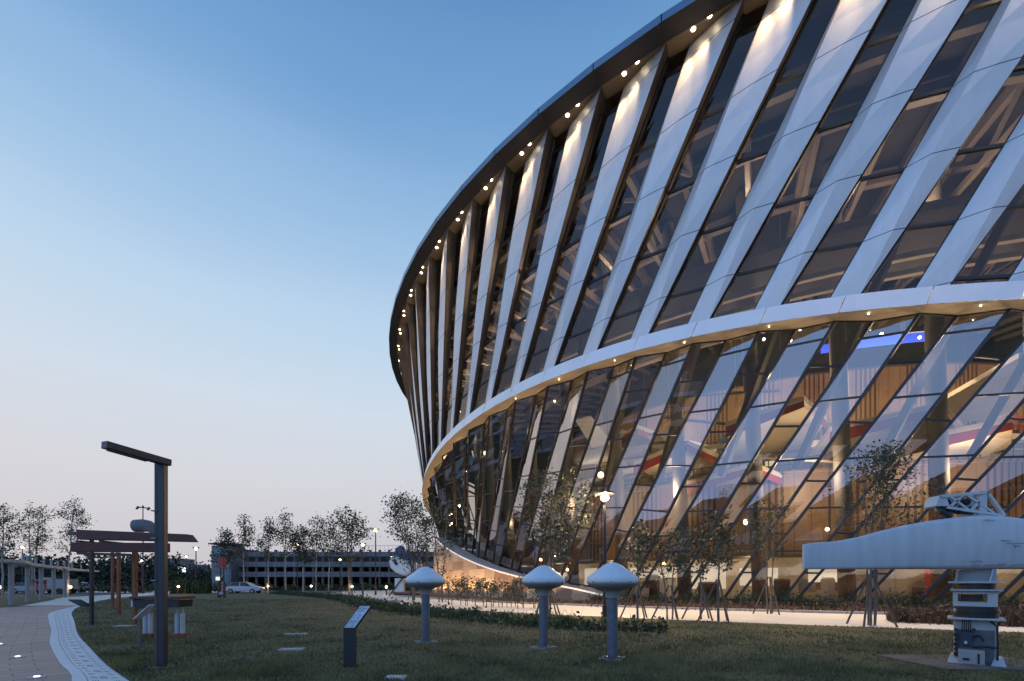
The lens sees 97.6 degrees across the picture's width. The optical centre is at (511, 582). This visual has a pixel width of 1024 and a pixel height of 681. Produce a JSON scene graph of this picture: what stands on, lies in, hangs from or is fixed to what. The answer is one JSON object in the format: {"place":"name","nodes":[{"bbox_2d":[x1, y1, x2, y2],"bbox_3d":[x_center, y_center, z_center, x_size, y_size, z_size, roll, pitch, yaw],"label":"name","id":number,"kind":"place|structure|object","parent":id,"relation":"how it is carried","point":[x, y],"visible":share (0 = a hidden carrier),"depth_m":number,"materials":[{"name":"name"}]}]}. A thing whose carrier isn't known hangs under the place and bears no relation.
{"place":"outdoors","nodes":[
{"label":"outdoors","id":0,"kind":"place"},
{"bbox_2d":[0,594,61,607],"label":"lawn","id":1,"kind":"structure","parent":0,"point":[19,599],"depth_m":38.11,"materials":[{"name":"green plant"}]},
{"bbox_2d":[0,503,24,596],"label":"slender tree","id":2,"kind":"object","parent":1,"relation":"on","point":[4,520],"visible":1,"depth_m":45.98,"materials":[{"name":"green plant"}]},
{"bbox_2d":[6,500,54,595],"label":"slender tree","id":3,"kind":"object","parent":1,"relation":"on","point":[37,542],"visible":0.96,"depth_m":48.05,"materials":[{"name":"green plant"}]},
{"bbox_2d":[0,553,98,604],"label":"pergola","id":4,"kind":"object","parent":1,"relation":"on","point":[26,563],"visible":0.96,"depth_m":36.13,"materials":[{"name":"grey paint"}]},
{"bbox_2d":[0,605,77,680],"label":"brick path","id":5,"kind":"structure","parent":0,"point":[24,631],"depth_m":10.38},
{"bbox_2d":[4,591,255,605],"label":"path","id":6,"kind":"structure","parent":0,"point":[61,601],"depth_m":38.43,"materials":[{"name":"concrete"}]},
{"bbox_2d":[130,505,153,593],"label":"antenna mast","id":7,"kind":"object","parent":6,"relation":"on","point":[141,525],"visible":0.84,"depth_m":57.20,"materials":[{"name":"grey metal"}]},
{"bbox_2d":[4,590,366,679],"bbox_3d":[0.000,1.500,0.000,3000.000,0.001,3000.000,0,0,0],"label":"ground","id":8,"kind":"structure","parent":0,"point":[87,594],"depth_m":54.20,"materials":[{"name":"concrete"}]},
{"bbox_2d":[7,582,49,593],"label":"parked car","id":9,"kind":"object","parent":8,"relation":"on","point":[19,586],"visible":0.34,"depth_m":59.11,"materials":[{"name":"grey paint"}]},
{"bbox_2d":[33,577,77,593],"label":"truck","id":10,"kind":"object","parent":8,"relation":"on","point":[59,583],"visible":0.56,"depth_m":57.08,"materials":[{"name":"grey paint"}]},
{"bbox_2d":[49,495,97,595],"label":"slender tree","id":11,"kind":"object","parent":8,"relation":"on","point":[81,521],"visible":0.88,"depth_m":49.94,"materials":[{"name":"green plant"}]},
{"bbox_2d":[48,606,128,680],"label":"kerb strip","id":12,"kind":"object","parent":8,"relation":"on","point":[78,658],"visible":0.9,"depth_m":9.34,"materials":[{"name":"concrete"}]},
{"bbox_2d":[0,537,211,589],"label":"wood","id":13,"kind":"object","parent":8,"relation":"on","point":[103,566],"visible":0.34,"depth_m":91.91,"materials":[{"name":"green plant"}]},
{"bbox_2d":[0,579,242,592],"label":"hedge","id":14,"kind":"object","parent":8,"relation":"on","point":[108,590],"visible":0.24,"depth_m":61.72,"materials":[{"name":"green plant"}]},
{"bbox_2d":[168,558,209,574],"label":"office block","id":15,"kind":"structure","parent":8,"relation":"on","point":[182,562],"depth_m":109.11,"materials":[{"name":"white concrete"}]},
{"bbox_2d":[208,543,433,588],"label":"parking building","id":16,"kind":"structure","parent":8,"relation":"on","point":[256,567],"depth_m":92.03,"materials":[{"name":"grey concrete"}]},
{"bbox_2d":[255,582,417,590],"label":"hedge","id":17,"kind":"object","parent":8,"relation":"on","point":[367,586],"visible":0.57,"depth_m":75.95,"materials":[{"name":"green plant"}]},
{"bbox_2d":[389,0,1023,604],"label":"museum building","id":18,"kind":"structure","parent":8,"relation":"on","point":[779,244],"depth_m":30.25,"materials":[{"name":"white metal"}]},
{"bbox_2d":[413,302,426,470],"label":"window","id":19,"kind":"structure","parent":18,"relation":"in","point":[414,306],"depth_m":53.64,"materials":[{"name":"black glass"}]},
{"bbox_2d":[422,279,431,462],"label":"window","id":20,"kind":"structure","parent":18,"relation":"in","point":[424,286],"depth_m":51.65,"materials":[{"name":"black glass"}]},
{"bbox_2d":[433,255,441,452],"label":"window","id":21,"kind":"structure","parent":18,"relation":"in","point":[438,262],"depth_m":48.29,"materials":[{"name":"black glass"}]},
{"bbox_2d":[434,463,448,537],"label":"lower window","id":22,"kind":"structure","parent":18,"relation":"in","point":[436,476],"depth_m":56.69,"materials":[{"name":"black metal"}]},
{"bbox_2d":[442,450,453,541],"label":"lower window","id":23,"kind":"structure","parent":18,"relation":"in","point":[445,484],"depth_m":53.46,"materials":[{"name":"black metal"}]},
{"bbox_2d":[442,228,462,439],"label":"window","id":24,"kind":"structure","parent":18,"relation":"in","point":[458,237],"depth_m":44.93,"materials":[{"name":"black glass"}]},
{"bbox_2d":[453,437,465,545],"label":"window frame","id":25,"kind":"structure","parent":18,"relation":"in","point":[454,457],"depth_m":50.62,"materials":[{"name":"black metal"}]},
{"bbox_2d":[462,433,467,548],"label":"lower window","id":26,"kind":"structure","parent":18,"relation":"in","point":[466,448],"depth_m":49.38,"materials":[{"name":"black glass"}]},
{"bbox_2d":[457,479,475,530],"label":"window","id":27,"kind":"structure","parent":18,"relation":"in","point":[461,483],"depth_m":96.08,"materials":[{"name":"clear glass"}]},
{"bbox_2d":[454,198,489,426],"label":"window","id":28,"kind":"structure","parent":18,"relation":"in","point":[483,211],"depth_m":41.64,"materials":[{"name":"black glass"}]},
{"bbox_2d":[466,423,483,552],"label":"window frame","id":29,"kind":"structure","parent":18,"relation":"in","point":[469,446],"depth_m":47.74,"materials":[{"name":"black metal"}]},
{"bbox_2d":[472,418,487,556],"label":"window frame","id":30,"kind":"structure","parent":18,"relation":"in","point":[484,428],"depth_m":46.96,"materials":[{"name":"black metal"}]},
{"bbox_2d":[478,409,506,557],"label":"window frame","id":31,"kind":"structure","parent":18,"relation":"in","point":[488,436],"depth_m":44.78,"materials":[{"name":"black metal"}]},
{"bbox_2d":[471,165,524,412],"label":"window","id":32,"kind":"structure","parent":18,"relation":"in","point":[488,346],"depth_m":38.46,"materials":[{"name":"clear glass"}]},
{"bbox_2d":[484,403,513,560],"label":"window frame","id":33,"kind":"structure","parent":18,"relation":"in","point":[506,416],"depth_m":44.08,"materials":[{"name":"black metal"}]},
{"bbox_2d":[493,395,534,562],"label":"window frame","id":34,"kind":"structure","parent":18,"relation":"in","point":[514,407],"depth_m":41.94,"materials":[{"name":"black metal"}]},
{"bbox_2d":[499,388,545,568],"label":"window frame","id":35,"kind":"structure","parent":18,"relation":"in","point":[534,403],"depth_m":41.28,"materials":[{"name":"black metal"}]},
{"bbox_2d":[493,128,568,396],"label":"window","id":36,"kind":"structure","parent":18,"relation":"in","point":[514,337],"depth_m":35.52,"materials":[{"name":"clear glass"}]},
{"bbox_2d":[510,380,570,570],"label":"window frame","id":37,"kind":"structure","parent":18,"relation":"in","point":[547,388],"depth_m":38.74,"materials":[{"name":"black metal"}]},
{"bbox_2d":[518,372,585,572],"bbox_3d":[3.249,-8.385,38.900,0.497,15.263,11.510,0,0,-26],"label":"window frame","id":38,"kind":"structure","parent":18,"relation":"in","point":[571,382],"depth_m":37.79,"materials":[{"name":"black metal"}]},
{"bbox_2d":[521,88,623,381],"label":"window","id":39,"kind":"structure","parent":18,"relation":"in","point":[539,350],"depth_m":32.80,"materials":[{"name":"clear glass"}]},
{"bbox_2d":[533,366,613,569],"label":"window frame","id":40,"kind":"structure","parent":18,"relation":"in","point":[587,373],"depth_m":35.80,"materials":[{"name":"black metal"}]},
{"bbox_2d":[544,358,633,564],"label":"lower window","id":41,"kind":"structure","parent":18,"relation":"in","point":[614,368],"depth_m":35.09,"materials":[{"name":"black metal"}]},
{"bbox_2d":[561,352,665,582],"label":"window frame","id":42,"kind":"structure","parent":18,"relation":"in","point":[608,439],"depth_m":33.92,"materials":[{"name":"black metal"}]},
{"bbox_2d":[573,415,669,465],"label":"hanging aircraft","id":43,"kind":"object","parent":18,"relation":"hanging from","point":[597,443],"visible":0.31,"depth_m":41.87,"materials":[{"name":"white metal"}]},
{"bbox_2d":[556,46,689,364],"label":"window","id":44,"kind":"structure","parent":18,"relation":"in","point":[574,345],"depth_m":30.38,"materials":[{"name":"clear glass"}]},
{"bbox_2d":[567,344,690,586],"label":"lower window","id":45,"kind":"structure","parent":18,"relation":"in","point":[661,365],"depth_m":33.80,"materials":[{"name":"black metal"}]},
{"bbox_2d":[591,340,725,589],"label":"lower window","id":46,"kind":"structure","parent":18,"relation":"in","point":[677,381],"depth_m":31.77,"materials":[{"name":"black metal"}]},
{"bbox_2d":[599,332,756,596],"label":"lower window","id":47,"kind":"structure","parent":18,"relation":"in","point":[720,354],"depth_m":31.36,"materials":[{"name":"black metal"}]},
{"bbox_2d":[599,1,768,348],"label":"window","id":48,"kind":"structure","parent":18,"relation":"in","point":[627,313],"depth_m":28.17,"materials":[{"name":"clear glass"}]},
{"bbox_2d":[650,432,727,453],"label":"hanging aircraft","id":49,"kind":"object","parent":18,"relation":"hanging from","point":[718,447],"visible":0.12,"depth_m":41.86,"materials":[{"name":"white paint"}]},
{"bbox_2d":[626,329,794,597],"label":"lower window","id":50,"kind":"structure","parent":18,"relation":"in","point":[758,333],"depth_m":29.74,"materials":[{"name":"black metal"}]},
{"bbox_2d":[638,321,832,598],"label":"lower window","id":51,"kind":"structure","parent":18,"relation":"in","point":[791,336],"depth_m":29.45,"materials":[{"name":"black metal"}]},
{"bbox_2d":[650,0,838,332],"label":"window","id":52,"kind":"structure","parent":18,"relation":"in","point":[696,271],"depth_m":26.49,"materials":[{"name":"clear glass"}]},
{"bbox_2d":[673,321,871,598],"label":"lower window","id":53,"kind":"structure","parent":18,"relation":"in","point":[809,365],"depth_m":27.99,"materials":[{"name":"black metal"}]},
{"bbox_2d":[682,314,915,599],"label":"lower window","id":54,"kind":"structure","parent":18,"relation":"in","point":[862,337],"depth_m":27.65,"materials":[{"name":"black metal"}]},
{"bbox_2d":[711,0,916,317],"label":"window","id":55,"kind":"structure","parent":18,"relation":"in","point":[750,281],"depth_m":25.04,"materials":[{"name":"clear glass"}]},
{"bbox_2d":[724,313,956,599],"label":"lower window","id":56,"kind":"structure","parent":18,"relation":"in","point":[917,315],"depth_m":26.51,"materials":[{"name":"black metal"}]},
{"bbox_2d":[735,309,1006,600],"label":"lower window","id":57,"kind":"structure","parent":18,"relation":"in","point":[944,332],"depth_m":26.32,"materials":[{"name":"black metal"}]},
{"bbox_2d":[781,0,1002,304],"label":"window","id":58,"kind":"structure","parent":18,"relation":"in","point":[829,262],"depth_m":23.75,"materials":[{"name":"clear glass"}]},
{"bbox_2d":[784,308,1023,601],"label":"lower window","id":59,"kind":"structure","parent":18,"relation":"in","point":[974,355],"depth_m":24.92,"materials":[{"name":"black metal"}]},
{"bbox_2d":[796,337,1023,602],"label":"lower window","id":60,"kind":"structure","parent":18,"relation":"in","point":[976,394],"depth_m":25.29,"materials":[{"name":"black metal"}]},
{"bbox_2d":[846,398,1023,602],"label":"lower window","id":61,"kind":"structure","parent":18,"relation":"in","point":[1009,417],"depth_m":25.03,"materials":[{"name":"black metal"}]},
{"bbox_2d":[861,431,1023,602],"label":"lower window","id":62,"kind":"structure","parent":18,"relation":"in","point":[1021,435],"depth_m":25.17,"materials":[{"name":"black metal"}]},
{"bbox_2d":[862,54,1023,292],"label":"window","id":63,"kind":"structure","parent":18,"relation":"in","point":[908,260],"depth_m":23.11,"materials":[{"name":"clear glass"}]},
{"bbox_2d":[919,490,1023,603],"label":"lower window","id":64,"kind":"structure","parent":18,"relation":"in","point":[1021,494],"depth_m":26.37,"materials":[{"name":"glass"}]},
{"bbox_2d":[933,512,1023,603],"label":"lower window","id":65,"kind":"structure","parent":18,"relation":"in","point":[949,585],"depth_m":26.65,"materials":[{"name":"glass"}]},
{"bbox_2d":[950,184,1023,284],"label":"window","id":66,"kind":"structure","parent":18,"relation":"in","point":[1001,251],"depth_m":22.83,"materials":[{"name":"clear glass"}]},
{"bbox_2d":[998,570,1023,598],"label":"lower window","id":67,"kind":"structure","parent":18,"relation":"in","point":[1015,580],"depth_m":25.64,"materials":[{"name":"glass"}]},
{"bbox_2d":[0,0,681,567],"label":"sky","id":68,"kind":"structure","parent":0,"point":[214,214],"materials":[{"name":"blue"}]},
{"bbox_2d":[72,591,1023,680],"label":"lawn","id":69,"kind":"structure","parent":0,"point":[262,595],"depth_m":11.16,"materials":[{"name":"green plant"}]},
{"bbox_2d":[69,531,97,624],"bbox_3d":[-14.942,-0.142,15.556,0.968,3.284,0.360,0,0,0],"label":"angular lamp","id":70,"kind":"object","parent":69,"relation":"on","point":[91,588],"visible":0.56,"depth_m":15.54,"materials":[{"name":"metal"}]},
{"bbox_2d":[70,530,197,626],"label":"red beam gate","id":71,"kind":"structure","parent":69,"relation":"on","point":[79,547],"depth_m":15.10,"materials":[{"name":"brown metal"}]},
{"bbox_2d":[101,441,177,668],"bbox_3d":[-6.125,-0.342,7.441,0.436,3.685,1.068,0,0,5],"label":"angular lamp","id":72,"kind":"object","parent":69,"relation":"on","point":[160,510],"visible":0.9,"depth_m":7.73,"materials":[{"name":"metal"}]},
{"bbox_2d":[133,604,153,647],"bbox_3d":[-8.302,1.001,10.130,0.372,0.998,0.220,0,0,0],"label":"information sign","id":73,"kind":"object","parent":69,"relation":"on","point":[143,612],"visible":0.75,"depth_m":10.09,"materials":[{"name":"grey metal"}]},
{"bbox_2d":[129,596,195,637],"bbox_3d":[-9.343,0.938,12.000,1.320,1.125,0.600,0,0,0],"label":"bench","id":74,"kind":"object","parent":69,"relation":"on","point":[137,602],"visible":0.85,"depth_m":11.94,"materials":[{"name":"grey metal"}]},
{"bbox_2d":[169,575,212,593],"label":"tall grass clump","id":75,"kind":"object","parent":69,"relation":"on","point":[198,587],"visible":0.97,"depth_m":57.03,"materials":[{"name":"green plant"}]},
{"bbox_2d":[211,551,226,597],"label":"antenna mast","id":76,"kind":"object","parent":69,"relation":"on","point":[221,562],"visible":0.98,"depth_m":42.30,"materials":[{"name":"red metal"}]},
{"bbox_2d":[208,527,236,591],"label":"slender tree","id":77,"kind":"object","parent":69,"relation":"on","point":[225,543],"visible":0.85,"depth_m":55.91,"materials":[{"name":"green plant"}]},
{"bbox_2d":[230,514,258,592],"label":"slender tree","id":78,"kind":"object","parent":69,"relation":"on","point":[244,534],"visible":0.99,"depth_m":61.89,"materials":[{"name":"green plant"}]},
{"bbox_2d":[226,582,264,592],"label":"parked car","id":79,"kind":"object","parent":69,"relation":"on","point":[237,587],"visible":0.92,"depth_m":59.24,"materials":[{"name":"white paint"}]},
{"bbox_2d":[252,516,282,592],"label":"slender tree","id":80,"kind":"object","parent":69,"relation":"on","point":[270,530],"visible":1,"depth_m":61.92,"materials":[{"name":"green plant"}]},
{"bbox_2d":[272,508,296,589],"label":"slender tree","id":81,"kind":"object","parent":69,"relation":"on","point":[287,527],"visible":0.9,"depth_m":63.93,"materials":[{"name":"green plant"}]},
{"bbox_2d":[284,522,318,591],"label":"slender tree","id":82,"kind":"object","parent":69,"relation":"on","point":[301,551],"visible":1,"depth_m":59.68,"materials":[{"name":"green plant"}]},
{"bbox_2d":[306,515,326,591],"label":"slender tree","id":83,"kind":"object","parent":69,"relation":"on","point":[316,539],"visible":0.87,"depth_m":65.96,"materials":[{"name":"green plant"}]},
{"bbox_2d":[318,516,344,591],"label":"slender tree","id":84,"kind":"object","parent":69,"relation":"on","point":[325,542],"visible":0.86,"depth_m":65.92,"materials":[{"name":"green plant"}]},
{"bbox_2d":[343,606,371,667],"bbox_3d":[-2.688,0.955,7.805,0.455,1.090,0.155,0,0,0],"label":"information sign","id":85,"kind":"object","parent":69,"relation":"on","point":[350,638],"visible":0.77,"depth_m":7.74,"materials":[{"name":"metal"}]},
{"bbox_2d":[405,567,445,643],"bbox_3d":[-2.118,0.557,10.980,0.976,1.876,0.976,0,0,-17],"label":"antenna pod","id":86,"kind":"object","parent":69,"relation":"on","point":[425,581],"visible":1,"depth_m":10.83,"materials":[{"name":"grey paint"}]},
{"bbox_2d":[269,589,669,633],"bbox_3d":[-13.629,1.174,35.045,5.615,0.711,57.361,0,0,-36],"label":"hedge","id":87,"kind":"object","parent":69,"relation":"on","point":[473,613],"visible":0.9,"depth_m":16.77,"materials":[{"name":"green plant"}]},
{"bbox_2d":[522,565,564,649],"bbox_3d":[0.710,0.557,10.060,0.976,1.876,0.976,0,0,-37],"label":"antenna pod","id":88,"kind":"object","parent":69,"relation":"on","point":[543,580],"visible":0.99,"depth_m":9.90,"materials":[{"name":"grey paint"}]},
{"bbox_2d":[509,461,608,616],"bbox_3d":[1.849,-1.850,19.996,3.976,6.725,3.893,0,0,-12],"label":"leafy tree","id":89,"kind":"object","parent":69,"relation":"on","point":[547,497],"visible":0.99,"depth_m":19.51,"materials":[{"name":"green plant"}]},
{"bbox_2d":[595,491,614,616],"bbox_3d":[3.954,-1.175,19.091,0.840,5.350,0.840,0,0,0],"label":"street lamp","id":90,"kind":"object","parent":69,"relation":"on","point":[605,496],"visible":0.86,"depth_m":19.03,"materials":[{"name":"metal"}]},
{"bbox_2d":[586,562,638,661],"bbox_3d":[1.931,0.557,8.615,0.976,1.876,0.976,0,0,33],"label":"antenna pod","id":91,"kind":"object","parent":69,"relation":"on","point":[612,580],"visible":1,"depth_m":8.46,"materials":[{"name":"grey paint"}]},
{"bbox_2d":[619,519,655,619],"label":"young tree","id":92,"kind":"object","parent":69,"relation":"on","point":[639,559],"visible":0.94,"depth_m":18.21,"materials":[{"name":"green plant"}]},
{"bbox_2d":[802,491,1023,670],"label":"radar antenna","id":93,"kind":"object","parent":69,"relation":"on","point":[982,545],"visible":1,"depth_m":7.93,"materials":[{"name":"white metal"}]},
{"bbox_2d":[330,590,1023,631],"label":"ring path","id":94,"kind":"structure","parent":0,"point":[832,619],"depth_m":20.57,"materials":[{"name":"concrete"}]},
{"bbox_2d":[324,504,380,593],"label":"spreading tree","id":95,"kind":"object","parent":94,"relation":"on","point":[352,529],"visible":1,"depth_m":56.17,"materials":[{"name":"green plant"}]},
{"bbox_2d":[389,545,422,595],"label":"satellite dish","id":96,"kind":"object","parent":94,"relation":"on","point":[399,584],"visible":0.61,"depth_m":46.20,"materials":[{"name":"white metal"}]},
{"bbox_2d":[378,489,449,600],"bbox_3d":[-8.014,-3.050,36.286,4.876,9.124,5.862,0,0,28],"label":"leafy tree","id":97,"kind":"object","parent":94,"relation":"on","point":[400,505],"visible":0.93,"depth_m":35.87,"materials":[{"name":"green plant"}]},
{"bbox_2d":[417,497,463,601],"bbox_3d":[-5.285,-2.418,32.989,3.586,7.839,2.891,0,0,-28],"label":"leafy tree","id":98,"kind":"object","parent":94,"relation":"on","point":[443,532],"visible":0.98,"depth_m":32.96,"materials":[{"name":"green plant"}]},
{"bbox_2d":[441,577,460,604],"bbox_3d":[-3.889,0.526,29.006,1.408,1.948,1.584,0,0,44],"label":"young shrub","id":99,"kind":"object","parent":94,"relation":"on","point":[452,581],"visible":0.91,"depth_m":28.90,"materials":[{"name":"green plant"}]},
{"bbox_2d":[455,575,475,605],"bbox_3d":[-2.869,0.517,28.115,1.162,1.968,1.329,0,0,-42],"label":"young shrub","id":100,"kind":"object","parent":94,"relation":"on","point":[464,586],"visible":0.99,"depth_m":28.12,"materials":[{"name":"green plant"}]},
{"bbox_2d":[634,524,698,620],"bbox_3d":[6.151,-0.454,17.860,2.404,3.938,2.129,0,0,0],"label":"young tree","id":101,"kind":"object","parent":94,"relation":"on","point":[659,548],"visible":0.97,"depth_m":17.88,"materials":[{"name":"green plant"}]},
{"bbox_2d":[673,523,722,620],"bbox_3d":[7.454,-0.429,17.917,1.910,3.888,1.799,0,0,24],"label":"young tree","id":102,"kind":"object","parent":94,"relation":"on","point":[703,539],"visible":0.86,"depth_m":17.85,"materials":[{"name":"green plant"}]},
{"bbox_2d":[697,504,744,622],"bbox_3d":[7.825,-0.689,16.860,1.567,4.404,1.620,0,0,0],"label":"young tree","id":103,"kind":"object","parent":94,"relation":"on","point":[723,536],"visible":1,"depth_m":16.79,"materials":[{"name":"green plant"}]},
{"bbox_2d":[746,497,794,614],"bbox_3d":[11.850,-1.218,20.784,1.850,5.461,2.049,0,0,0],"label":"young tree","id":104,"kind":"object","parent":94,"relation":"on","point":[764,524],"visible":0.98,"depth_m":20.84,"materials":[{"name":"green plant"}]},
{"bbox_2d":[829,437,945,626],"bbox_3d":[12.483,-1.735,15.294,2.720,6.494,3.714,0,0,0],"label":"leafy tree","id":105,"kind":"object","parent":94,"relation":"on","point":[883,459],"visible":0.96,"depth_m":15.04,"materials":[{"name":"green plant"}]},
{"bbox_2d":[884,599,1023,627],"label":"shrub bed","id":106,"kind":"object","parent":94,"relation":"on","point":[1014,617],"visible":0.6,"depth_m":16.09,"materials":[{"name":"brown plant"}]},
{"bbox_2d":[388,590,1023,614],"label":"planting bed soil","id":107,"kind":"structure","parent":0,"point":[435,596],"depth_m":26.43,"materials":[{"name":"brown soil"}]},
{"bbox_2d":[472,595,1023,614],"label":"bed plants","id":108,"kind":"object","parent":107,"relation":"on","point":[786,605],"visible":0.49,"depth_m":24.55,"materials":[{"name":"green plant"}]},
{"bbox_2d":[587,587,1023,608],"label":"base plants","id":109,"kind":"object","parent":107,"relation":"on","point":[781,598],"visible":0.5,"depth_m":27.54,"materials":[{"name":"green plant"}]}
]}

